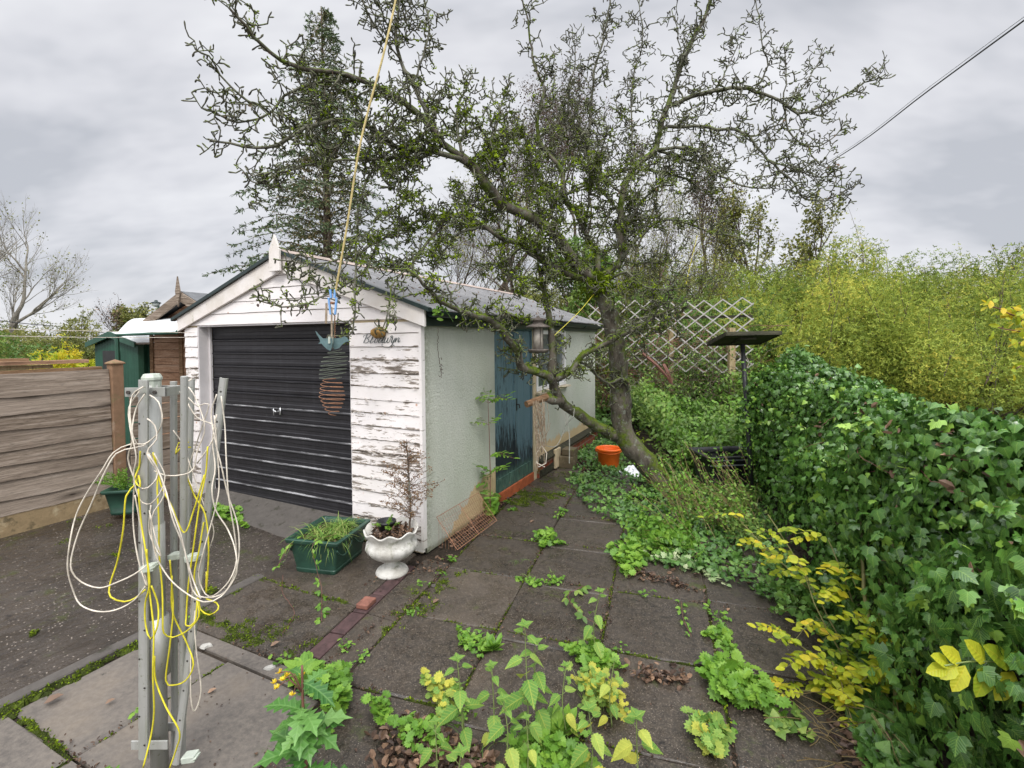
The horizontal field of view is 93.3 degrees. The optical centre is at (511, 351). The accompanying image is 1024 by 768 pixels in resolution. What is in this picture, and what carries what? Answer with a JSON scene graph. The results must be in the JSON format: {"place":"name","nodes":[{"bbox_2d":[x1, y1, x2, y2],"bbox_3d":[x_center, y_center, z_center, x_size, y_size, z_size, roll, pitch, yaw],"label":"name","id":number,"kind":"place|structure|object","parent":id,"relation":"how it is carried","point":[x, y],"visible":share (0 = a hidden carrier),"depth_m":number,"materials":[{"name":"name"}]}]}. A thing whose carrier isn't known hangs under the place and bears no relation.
{"place":"outdoors","nodes":[
{"label":"outdoors","id":0,"kind":"place"},
{"bbox_2d":[0,491,293,698],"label":"driveway","id":1,"kind":"structure","parent":0,"point":[36,592],"depth_m":3.51,"materials":[{"name":"concrete"}]},
{"bbox_2d":[95,467,137,515],"bbox_3d":[-3.662,1.298,4.557,0.536,0.430,0.311,-1,2,0],"label":"corner planter","id":2,"kind":"object","parent":1,"relation":"on","point":[115,494],"visible":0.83,"depth_m":4.48,"materials":[{"name":"green plastic"}]},
{"bbox_2d":[129,394,179,493],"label":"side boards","id":3,"kind":"object","parent":1,"relation":"on","point":[166,429],"visible":0.1,"depth_m":5.16,"materials":[{"name":"wood"}]},
{"bbox_2d":[0,623,318,767],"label":"patio","id":4,"kind":"structure","parent":0,"point":[81,714],"depth_m":2.26,"materials":[{"name":"grey concrete"}]},
{"bbox_2d":[67,373,239,767],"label":"rotary clothes dryer","id":5,"kind":"object","parent":4,"relation":"on","point":[158,628],"visible":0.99,"depth_m":1.93,"materials":[{"name":"metal"}]},
{"bbox_2d":[188,542,448,681],"bbox_3d":[-1.236,1.699,3.357,1.406,0.055,1.475,0,2,26],"label":"apron","id":6,"kind":"object","parent":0,"point":[269,605],"visible":0.45,"depth_m":3.19,"materials":[{"name":"grey concrete"}]},
{"bbox_2d":[281,511,370,574],"bbox_3d":[-1.456,1.505,3.808,0.649,0.316,0.710,-1,2,0],"label":"trough planter","id":7,"kind":"object","parent":6,"relation":"on","point":[337,554],"visible":0.94,"depth_m":3.67,"materials":[{"name":"green plastic"}]},
{"bbox_2d":[363,516,418,579],"bbox_3d":[-0.904,1.484,3.638,0.410,0.359,0.410,-1,2,0],"label":"garden urn","id":8,"kind":"object","parent":6,"relation":"on","point":[394,548],"visible":0.93,"depth_m":3.54,"materials":[{"name":"ceramic"}]},
{"bbox_2d":[379,439,444,529],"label":"dead conifer","id":9,"kind":"object","parent":8,"relation":"in","point":[408,492],"visible":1,"depth_m":3.65,"materials":[{"name":"brown plant"}]},
{"bbox_2d":[12,437,825,767],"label":"bedding soil","id":10,"kind":"structure","parent":0,"point":[438,551],"depth_m":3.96,"materials":[{"name":"brown soil"}]},
{"bbox_2d":[0,467,806,767],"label":"moss","id":11,"kind":"object","parent":10,"relation":"on","point":[35,697],"visible":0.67,"depth_m":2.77,"materials":[{"name":"green plant"}]},
{"bbox_2d":[470,390,519,517],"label":"ash sapling","id":12,"kind":"object","parent":10,"relation":"on","point":[496,454],"visible":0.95,"depth_m":4.69,"materials":[{"name":"green plant"}]},
{"bbox_2d":[181,0,895,494],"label":"apple tree","id":13,"kind":"object","parent":10,"relation":"on","point":[409,154],"visible":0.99,"depth_m":4.62,"materials":[{"name":"green plant"}]},
{"bbox_2d":[335,0,396,291],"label":"hanging line","id":14,"kind":"object","parent":13,"relation":"hanging from","point":[362,133],"visible":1,"depth_m":3.06,"materials":[{"name":"yellow fabric"}]},
{"bbox_2d":[327,289,337,314],"bbox_3d":[-1.166,-0.323,3.142,0.064,0.164,0.031,-1,2,0],"label":"clothes peg","id":15,"kind":"object","parent":14,"relation":"hanging from","point":[333,303],"visible":1,"depth_m":3.13,"materials":[{"name":"blue plastic"}]},
{"bbox_2d":[316,303,348,415],"bbox_3d":[-1.170,0.051,3.152,0.201,0.736,0.171,-1,2,0],"label":"hanging bird feeder","id":16,"kind":"object","parent":15,"relation":"hanging from","point":[329,342],"visible":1,"depth_m":3.14,"materials":[{"name":"brown metal"}]},
{"bbox_2d":[533,400,549,469],"bbox_3d":[0.281,0.796,4.640,0.151,0.682,0.118,0,2,24],"label":"twine hank","id":17,"kind":"object","parent":13,"relation":"hanging from","point":[541,426],"visible":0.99,"depth_m":4.63,"materials":[{"name":"fabric"}]},
{"bbox_2d":[565,438,795,607],"bbox_3d":[1.813,1.538,5.951,2.343,0.169,5.930,-1,2,0],"label":"ground ivy","id":18,"kind":"object","parent":10,"relation":"on","point":[734,569],"visible":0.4,"depth_m":4.73,"materials":[{"name":"green plant"}]},
{"bbox_2d":[689,446,759,490],"bbox_3d":[2.533,1.379,5.725,0.708,0.400,0.528,-1,2,-6],"label":"black planter","id":19,"kind":"object","parent":10,"relation":"on","point":[740,462],"visible":0.45,"depth_m":5.52,"materials":[{"name":"plastic"}]},
{"bbox_2d":[678,480,776,559],"bbox_3d":[1.994,1.445,4.531,0.827,0.432,1.682,0,2,20],"label":"weed tangle","id":20,"kind":"object","parent":10,"relation":"on","point":[736,523],"visible":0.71,"depth_m":4.36,"materials":[{"name":"green plant"}]},
{"bbox_2d":[707,331,781,500],"bbox_3d":[2.524,0.700,5.241,0.636,1.848,0.457,-1,2,-7],"label":"bird table","id":21,"kind":"object","parent":10,"relation":"on","point":[742,339],"visible":0.98,"depth_m":5.16,"materials":[{"name":"brown wood"}]},
{"bbox_2d":[735,539,859,634],"bbox_3d":[1.857,1.548,3.286,0.518,0.284,1.356,0,2,9],"label":"weed tangle","id":22,"kind":"object","parent":10,"relation":"on","point":[793,593],"visible":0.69,"depth_m":2.99,"materials":[{"name":"green plant"}]},
{"bbox_2d":[808,579,939,767],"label":"ground ivy","id":23,"kind":"object","parent":10,"relation":"on","point":[868,739],"visible":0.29,"depth_m":2.08,"materials":[{"name":"green plant"}]},
{"bbox_2d":[734,344,1023,767],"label":"ivy hedge","id":24,"kind":"object","parent":10,"relation":"on","point":[934,492],"visible":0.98,"depth_m":2.09,"materials":[{"name":"plant"}]},
{"bbox_2d":[926,639,1023,707],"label":"leaf spray","id":25,"kind":"object","parent":24,"relation":"attached to","point":[943,668],"visible":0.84,"depth_m":1.37,"materials":[{"name":"yellow plant"}]},
{"bbox_2d":[0,0,1023,343],"label":"sky","id":26,"kind":"structure","parent":0,"point":[96,127],"materials":[{"name":"grey"}]},
{"bbox_2d":[17,339,1023,482],"bbox_3d":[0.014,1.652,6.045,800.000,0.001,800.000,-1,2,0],"label":"ground","id":27,"kind":"structure","parent":0,"point":[128,470],"depth_m":7.51,"materials":[{"name":"soil"}]},
{"bbox_2d":[0,326,58,370],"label":"garden bush","id":28,"kind":"object","parent":27,"relation":"on","point":[9,346],"visible":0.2,"depth_m":9.72,"materials":[{"name":"green plant"}]},
{"bbox_2d":[0,311,91,370],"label":"garden bush","id":29,"kind":"object","parent":27,"relation":"on","point":[33,339],"visible":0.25,"depth_m":12.69,"materials":[{"name":"green plant"}]},
{"bbox_2d":[0,191,95,356],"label":"bare tree","id":30,"kind":"object","parent":27,"relation":"on","point":[16,314],"visible":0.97,"depth_m":15.27,"materials":[{"name":"grey plant"}]},
{"bbox_2d":[0,304,103,369],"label":"garden bush","id":31,"kind":"object","parent":27,"relation":"on","point":[85,329],"visible":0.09,"depth_m":13.78,"materials":[{"name":"green plant"}]},
{"bbox_2d":[26,333,94,369],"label":"garden bush","id":32,"kind":"object","parent":27,"relation":"on","point":[63,354],"visible":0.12,"depth_m":8.97,"materials":[{"name":"yellow plant"}]},
{"bbox_2d":[0,359,126,537],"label":"board fence","id":33,"kind":"object","parent":27,"relation":"on","point":[62,437],"visible":0.83,"depth_m":4.39,"materials":[{"name":"wood"}]},
{"bbox_2d":[85,332,154,444],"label":"metal shed","id":34,"kind":"structure","parent":27,"relation":"on","point":[135,355],"depth_m":8.23,"materials":[{"name":"green metal"}]},
{"bbox_2d":[103,301,157,330],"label":"bush","id":35,"kind":"object","parent":27,"relation":"on","point":[132,314],"visible":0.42,"depth_m":20.84,"materials":[{"name":"green plant"}]},
{"bbox_2d":[0,574,264,707],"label":"kerb","id":36,"kind":"structure","parent":27,"relation":"on","point":[69,670],"depth_m":2.65,"materials":[{"name":"concrete"}]},
{"bbox_2d":[141,276,206,446],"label":"wooden shed","id":37,"kind":"structure","parent":27,"relation":"on","point":[167,358],"depth_m":7.99,"materials":[{"name":"brown wood"}]},
{"bbox_2d":[114,317,177,360],"bbox_3d":[-5.862,0.506,7.773,2.756,2.183,0.853,0,2,29],"label":"lean to canopy","id":38,"kind":"object","parent":37,"relation":"attached to","point":[138,327],"visible":0.42,"depth_m":7.38,"materials":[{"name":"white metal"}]},
{"bbox_2d":[202,6,427,276],"bbox_3d":[-4.419,-3.264,11.405,6.160,9.610,6.063,-1,2,0],"label":"conifer","id":39,"kind":"object","parent":27,"relation":"on","point":[326,227],"visible":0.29,"depth_m":11.10,"materials":[{"name":"green plant"}]},
{"bbox_2d":[170,234,602,553],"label":"garage","id":40,"kind":"structure","parent":27,"relation":"on","point":[297,453],"depth_m":4.65,"materials":[{"name":"white paint"}]},
{"bbox_2d":[211,324,352,516],"bbox_3d":[-2.304,0.628,4.786,2.082,1.774,0.112,0,2,26],"label":"garage door","id":41,"kind":"structure","parent":40,"relation":"in","point":[283,445],"depth_m":4.77,"materials":[{"name":"black paint"}]},
{"bbox_2d":[495,330,531,492],"bbox_3d":[0.026,0.624,5.490,0.093,1.735,0.955,0,2,26],"label":"side door","id":42,"kind":"structure","parent":40,"relation":"in","point":[513,428],"depth_m":5.47,"materials":[{"name":"blue paint"}]},
{"bbox_2d":[536,330,565,391],"bbox_3d":[0.515,0.095,6.518,0.062,0.780,1.100,0,2,26],"label":"window","id":43,"kind":"structure","parent":40,"relation":"in","point":[539,383],"depth_m":6.44,"materials":[{"name":"white paint"}]},
{"bbox_2d":[403,176,557,304],"bbox_3d":[-1.111,-1.756,14.307,4.998,6.396,4.604,-1,2,-30],"label":"twiggy tree","id":44,"kind":"object","parent":27,"relation":"on","point":[458,268],"visible":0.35,"depth_m":14.04,"materials":[{"name":"brown plant"}]},
{"bbox_2d":[411,106,580,292],"bbox_3d":[-0.570,-1.975,11.197,5.086,6.983,4.979,1,2,38],"label":"twiggy tree","id":45,"kind":"object","parent":27,"relation":"on","point":[506,288],"visible":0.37,"depth_m":11.15,"materials":[{"name":"green plant"}]},
{"bbox_2d":[498,38,598,290],"bbox_3d":[0.725,-2.861,12.061,3.735,8.684,1.961,1,2,42],"label":"birch","id":46,"kind":"object","parent":27,"relation":"on","point":[533,127],"visible":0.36,"depth_m":11.70,"materials":[{"name":"green plant"}]},
{"bbox_2d":[515,72,652,311],"bbox_3d":[1.964,-3.692,14.460,4.333,10.206,3.314,1,2,38],"label":"birch","id":47,"kind":"object","parent":27,"relation":"on","point":[584,174],"visible":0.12,"depth_m":14.12,"materials":[{"name":"green plant"}]},
{"bbox_2d":[549,211,624,342],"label":"ivy clad tree","id":48,"kind":"object","parent":27,"relation":"on","point":[586,308],"visible":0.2,"depth_m":10.77,"materials":[{"name":"green plant"}]},
{"bbox_2d":[546,172,751,377],"bbox_3d":[4.133,-1.958,12.984,6.049,6.766,5.118,-1,2,-21],"label":"twiggy tree","id":49,"kind":"object","parent":27,"relation":"on","point":[670,237],"visible":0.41,"depth_m":12.43,"materials":[{"name":"green plant"}]},
{"bbox_2d":[578,93,732,391],"bbox_3d":[4.410,-3.128,15.610,4.797,8.967,6.109,-1,2,0],"label":"twiggy tree","id":50,"kind":"object","parent":27,"relation":"on","point":[655,250],"visible":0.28,"depth_m":14.81,"materials":[{"name":"brown plant"}]},
{"bbox_2d":[622,263,741,393],"bbox_3d":[3.918,-0.312,11.759,3.211,3.676,3.001,-2,2,-45],"label":"hedge bush","id":51,"kind":"object","parent":27,"relation":"on","point":[694,324],"visible":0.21,"depth_m":11.17,"materials":[{"name":"green plant"}]},
{"bbox_2d":[607,368,771,475],"bbox_3d":[3.058,0.975,7.831,2.434,1.373,3.734,-1,2,0],"label":"bramble cover","id":52,"kind":"object","parent":27,"relation":"on","point":[652,404],"visible":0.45,"depth_m":7.15,"materials":[{"name":"green plant"}]},
{"bbox_2d":[671,235,763,344],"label":"twiggy tree","id":53,"kind":"object","parent":27,"relation":"on","point":[692,269],"visible":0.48,"depth_m":12.18,"materials":[{"name":"green plant"}]},
{"bbox_2d":[676,148,765,285],"bbox_3d":[7.981,-3.222,18.569,2.920,8.944,4.503,-1,2,0],"label":"birch","id":54,"kind":"object","parent":27,"relation":"on","point":[706,205],"visible":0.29,"depth_m":18.38,"materials":[{"name":"green plant"}]},
{"bbox_2d":[711,183,783,282],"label":"airy tree","id":55,"kind":"object","parent":27,"relation":"on","point":[736,216],"visible":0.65,"depth_m":16.74,"materials":[{"name":"green plant"}]},
{"bbox_2d":[693,238,845,360],"bbox_3d":[6.384,-0.701,12.523,4.125,4.408,3.690,-1,2,-32],"label":"willow bush","id":56,"kind":"object","parent":27,"relation":"on","point":[767,280],"visible":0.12,"depth_m":12.08,"materials":[{"name":"green plant"}]},
{"bbox_2d":[777,190,861,287],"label":"airy tree","id":57,"kind":"object","parent":27,"relation":"on","point":[806,251],"visible":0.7,"depth_m":16.55,"materials":[{"name":"green plant"}]},
{"bbox_2d":[752,203,954,399],"bbox_3d":[8.815,-1.174,13.098,5.021,5.285,4.552,-1,2,0],"label":"willow bush","id":58,"kind":"object","parent":27,"relation":"on","point":[874,267],"visible":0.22,"depth_m":12.40,"materials":[{"name":"green plant"}]},
{"bbox_2d":[775,268,1023,416],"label":"willow bush","id":59,"kind":"object","parent":27,"relation":"on","point":[906,315],"visible":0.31,"depth_m":7.60,"materials":[{"name":"green plant"}]},
{"bbox_2d":[812,243,1021,399],"bbox_3d":[11.035,-0.805,12.734,5.581,4.522,4.683,-1,2,0],"label":"willow bush","id":60,"kind":"object","parent":27,"relation":"on","point":[937,275],"visible":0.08,"depth_m":12.51,"materials":[{"name":"green plant"}]},
{"bbox_2d":[840,269,1023,421],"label":"willow bush","id":61,"kind":"object","parent":27,"relation":"on","point":[1010,394],"visible":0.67,"depth_m":6.88,"materials":[{"name":"green plant"}]},
{"bbox_2d":[902,242,1023,414],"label":"willow bush","id":62,"kind":"object","parent":27,"relation":"on","point":[1005,268],"visible":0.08,"depth_m":11.99,"materials":[{"name":"green plant"}]},
{"bbox_2d":[935,257,1023,385],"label":"willow bush","id":63,"kind":"object","parent":27,"relation":"on","point":[1015,303],"visible":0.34,"depth_m":10.47,"materials":[{"name":"green plant"}]},
{"bbox_2d":[266,438,949,767],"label":"path","id":64,"kind":"structure","parent":0,"point":[483,595],"depth_m":2.80,"materials":[{"name":"grey concrete"}]},
{"bbox_2d":[253,665,351,767],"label":"sow thistle","id":65,"kind":"object","parent":64,"relation":"on","point":[299,744],"visible":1,"depth_m":1.70,"materials":[{"name":"green plant"}]},
{"bbox_2d":[306,660,352,732],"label":"weed clump","id":66,"kind":"object","parent":64,"relation":"on","point":[338,679],"visible":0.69,"depth_m":2.29,"materials":[{"name":"green plant"}]},
{"bbox_2d":[360,690,393,725],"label":"weed clump","id":67,"kind":"object","parent":64,"relation":"on","point":[380,707],"visible":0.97,"depth_m":2.23,"materials":[{"name":"green plant"}]},
{"bbox_2d":[386,710,448,760],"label":"weed clump","id":68,"kind":"object","parent":64,"relation":"on","point":[415,724],"visible":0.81,"depth_m":2.04,"materials":[{"name":"green plant"}]},
{"bbox_2d":[105,473,753,767],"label":"seedlings","id":69,"kind":"object","parent":64,"relation":"on","point":[412,612],"visible":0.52,"depth_m":2.74,"materials":[{"name":"green plant"}]},
{"bbox_2d":[364,709,507,767],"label":"leaf litter","id":70,"kind":"object","parent":64,"relation":"on","point":[491,756],"visible":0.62,"depth_m":2.00,"materials":[{"name":"brown plant"}]},
{"bbox_2d":[419,667,462,726],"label":"weed clump","id":71,"kind":"object","parent":64,"relation":"on","point":[436,683],"visible":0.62,"depth_m":2.31,"materials":[{"name":"yellow plant"}]},
{"bbox_2d":[436,653,483,755],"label":"nettle","id":72,"kind":"object","parent":64,"relation":"on","point":[450,712],"visible":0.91,"depth_m":2.00,"materials":[{"name":"green plant"}]},
{"bbox_2d":[476,660,506,747],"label":"nettle","id":73,"kind":"object","parent":64,"relation":"on","point":[483,696],"visible":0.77,"depth_m":2.08,"materials":[{"name":"green plant"}]},
{"bbox_2d":[486,692,519,767],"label":"nettle","id":74,"kind":"object","parent":64,"relation":"on","point":[511,757],"visible":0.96,"depth_m":1.92,"materials":[{"name":"green plant"}]},
{"bbox_2d":[499,618,548,747],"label":"nettle","id":75,"kind":"object","parent":64,"relation":"on","point":[532,693],"visible":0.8,"depth_m":2.03,"materials":[{"name":"green plant"}]},
{"bbox_2d":[518,636,552,734],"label":"nettle","id":76,"kind":"object","parent":64,"relation":"on","point":[542,717],"visible":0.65,"depth_m":2.09,"materials":[{"name":"green plant"}]},
{"bbox_2d":[505,725,601,767],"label":"weed clump","id":77,"kind":"object","parent":64,"relation":"on","point":[556,748],"visible":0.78,"depth_m":1.98,"materials":[{"name":"green plant"}]},
{"bbox_2d":[550,702,578,739],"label":"weed","id":78,"kind":"object","parent":64,"relation":"on","point":[557,722],"visible":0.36,"depth_m":2.13,"materials":[{"name":"green plant"}]},
{"bbox_2d":[549,660,579,738],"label":"nettle","id":79,"kind":"object","parent":64,"relation":"on","point":[570,718],"visible":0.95,"depth_m":2.08,"materials":[{"name":"green plant"}]},
{"bbox_2d":[570,700,612,767],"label":"nettle","id":80,"kind":"object","parent":64,"relation":"on","point":[581,754],"visible":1,"depth_m":1.87,"materials":[{"name":"green plant"}]},
{"bbox_2d":[559,634,627,669],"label":"weed clump","id":81,"kind":"object","parent":64,"relation":"on","point":[584,651],"visible":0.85,"depth_m":2.59,"materials":[{"name":"green plant"}]},
{"bbox_2d":[564,661,637,721],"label":"weed clump","id":82,"kind":"object","parent":64,"relation":"on","point":[589,686],"visible":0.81,"depth_m":2.27,"materials":[{"name":"yellow plant"}]},
{"bbox_2d":[605,535,651,577],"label":"weed clump","id":83,"kind":"object","parent":64,"relation":"on","point":[632,556],"visible":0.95,"depth_m":3.76,"materials":[{"name":"green plant"}]},
{"bbox_2d":[611,706,662,767],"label":"nettle","id":84,"kind":"object","parent":64,"relation":"on","point":[623,748],"visible":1,"depth_m":1.83,"materials":[{"name":"green plant"}]},
{"bbox_2d":[616,658,691,690],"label":"leaf litter","id":85,"kind":"object","parent":64,"relation":"on","point":[656,676],"visible":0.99,"depth_m":2.48,"materials":[{"name":"brown plant"}]},
{"bbox_2d":[620,505,703,560],"bbox_3d":[1.281,1.554,4.141,0.692,0.257,0.942,-2,2,-35],"label":"weed tangle","id":86,"kind":"object","parent":64,"relation":"on","point":[651,530],"visible":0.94,"depth_m":4.05,"materials":[{"name":"green plant"}]},
{"bbox_2d":[643,546,731,586],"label":"variegated ivy","id":87,"kind":"object","parent":64,"relation":"on","point":[685,566],"visible":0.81,"depth_m":3.63,"materials":[{"name":"green plant"}]},
{"bbox_2d":[628,440,764,539],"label":"arching shrub","id":88,"kind":"object","parent":64,"relation":"on","point":[673,493],"visible":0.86,"depth_m":4.59,"materials":[{"name":"green plant"}]},
{"bbox_2d":[680,705,736,758],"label":"weed clump","id":89,"kind":"object","parent":64,"relation":"on","point":[717,736],"visible":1,"depth_m":2.08,"materials":[{"name":"green plant"}]},
{"bbox_2d":[700,622,740,653],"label":"weed clump","id":90,"kind":"object","parent":64,"relation":"on","point":[724,634],"visible":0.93,"depth_m":2.79,"materials":[{"name":"green plant"}]},
{"bbox_2d":[693,649,792,718],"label":"weed clump","id":91,"kind":"object","parent":64,"relation":"on","point":[736,681],"visible":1,"depth_m":2.33,"materials":[{"name":"green plant"}]},
{"bbox_2d":[754,701,816,742],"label":"weed clump","id":92,"kind":"object","parent":64,"relation":"on","point":[783,725],"visible":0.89,"depth_m":2.14,"materials":[{"name":"green plant"}]},
{"bbox_2d":[697,511,924,727],"bbox_3d":[1.620,1.251,2.772,0.711,0.852,1.496,0,2,7],"label":"yellow shrub","id":93,"kind":"object","parent":64,"relation":"on","point":[856,673],"visible":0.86,"depth_m":2.42,"materials":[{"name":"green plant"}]},
{"bbox_2d":[764,662,909,767],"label":"dry stems","id":94,"kind":"object","parent":64,"relation":"on","point":[827,737],"visible":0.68,"depth_m":2.11,"materials":[{"name":"plant"}]},
{"bbox_2d":[826,718,916,767],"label":"leaf litter","id":95,"kind":"object","parent":64,"relation":"on","point":[849,746],"visible":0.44,"depth_m":2.03,"materials":[{"name":"brown plant"}]},
{"bbox_2d":[595,395,1003,485],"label":"terrain","id":96,"kind":"structure","parent":0,"point":[647,446],"depth_m":7.43,"materials":[{"name":"soil"}]},
{"bbox_2d":[591,257,681,393],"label":"hedge bush","id":97,"kind":"object","parent":96,"relation":"on","point":[628,301],"visible":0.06,"depth_m":11.73,"materials":[{"name":"green plant"}]},
{"bbox_2d":[588,297,753,414],"bbox_3d":[2.788,0.277,8.800,2.909,2.477,0.267,0,2,31],"label":"trellis","id":98,"kind":"object","parent":96,"relation":"on","point":[730,362],"visible":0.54,"depth_m":8.43,"materials":[{"name":"beige wood"}]},
{"bbox_2d":[574,301,788,415],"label":"bramble canes","id":99,"kind":"object","parent":96,"relation":"on","point":[658,367],"visible":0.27,"depth_m":8.95,"materials":[{"name":"plant"}]},
{"bbox_2d":[595,321,815,417],"bbox_3d":[2.780,0.251,8.418,4.502,1.878,1.387,0,2,23],"label":"scrambling shrub","id":100,"kind":"object","parent":96,"relation":"on","point":[647,369],"visible":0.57,"depth_m":8.22,"materials":[{"name":"green plant"}]},
{"bbox_2d":[674,325,758,416],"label":"hedge bush","id":101,"kind":"object","parent":96,"relation":"on","point":[705,368],"visible":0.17,"depth_m":8.83,"materials":[{"name":"green plant"}]},
{"bbox_2d":[678,272,797,366],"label":"hedge bush","id":102,"kind":"object","parent":96,"relation":"on","point":[739,308],"visible":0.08,"depth_m":10.76,"materials":[{"name":"green plant"}]},
{"bbox_2d":[715,249,930,398],"bbox_3d":[5.506,-0.082,8.783,3.311,3.456,3.189,-1,2,-29],"label":"willow bush","id":103,"kind":"object","parent":96,"relation":"on","point":[834,331],"visible":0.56,"depth_m":8.00,"materials":[{"name":"green plant"}]},
{"bbox_2d":[980,298,1023,380],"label":"maple sprig","id":104,"kind":"object","parent":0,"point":[1010,312],"visible":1,"depth_m":3.40,"materials":[{"name":"yellow plant"}]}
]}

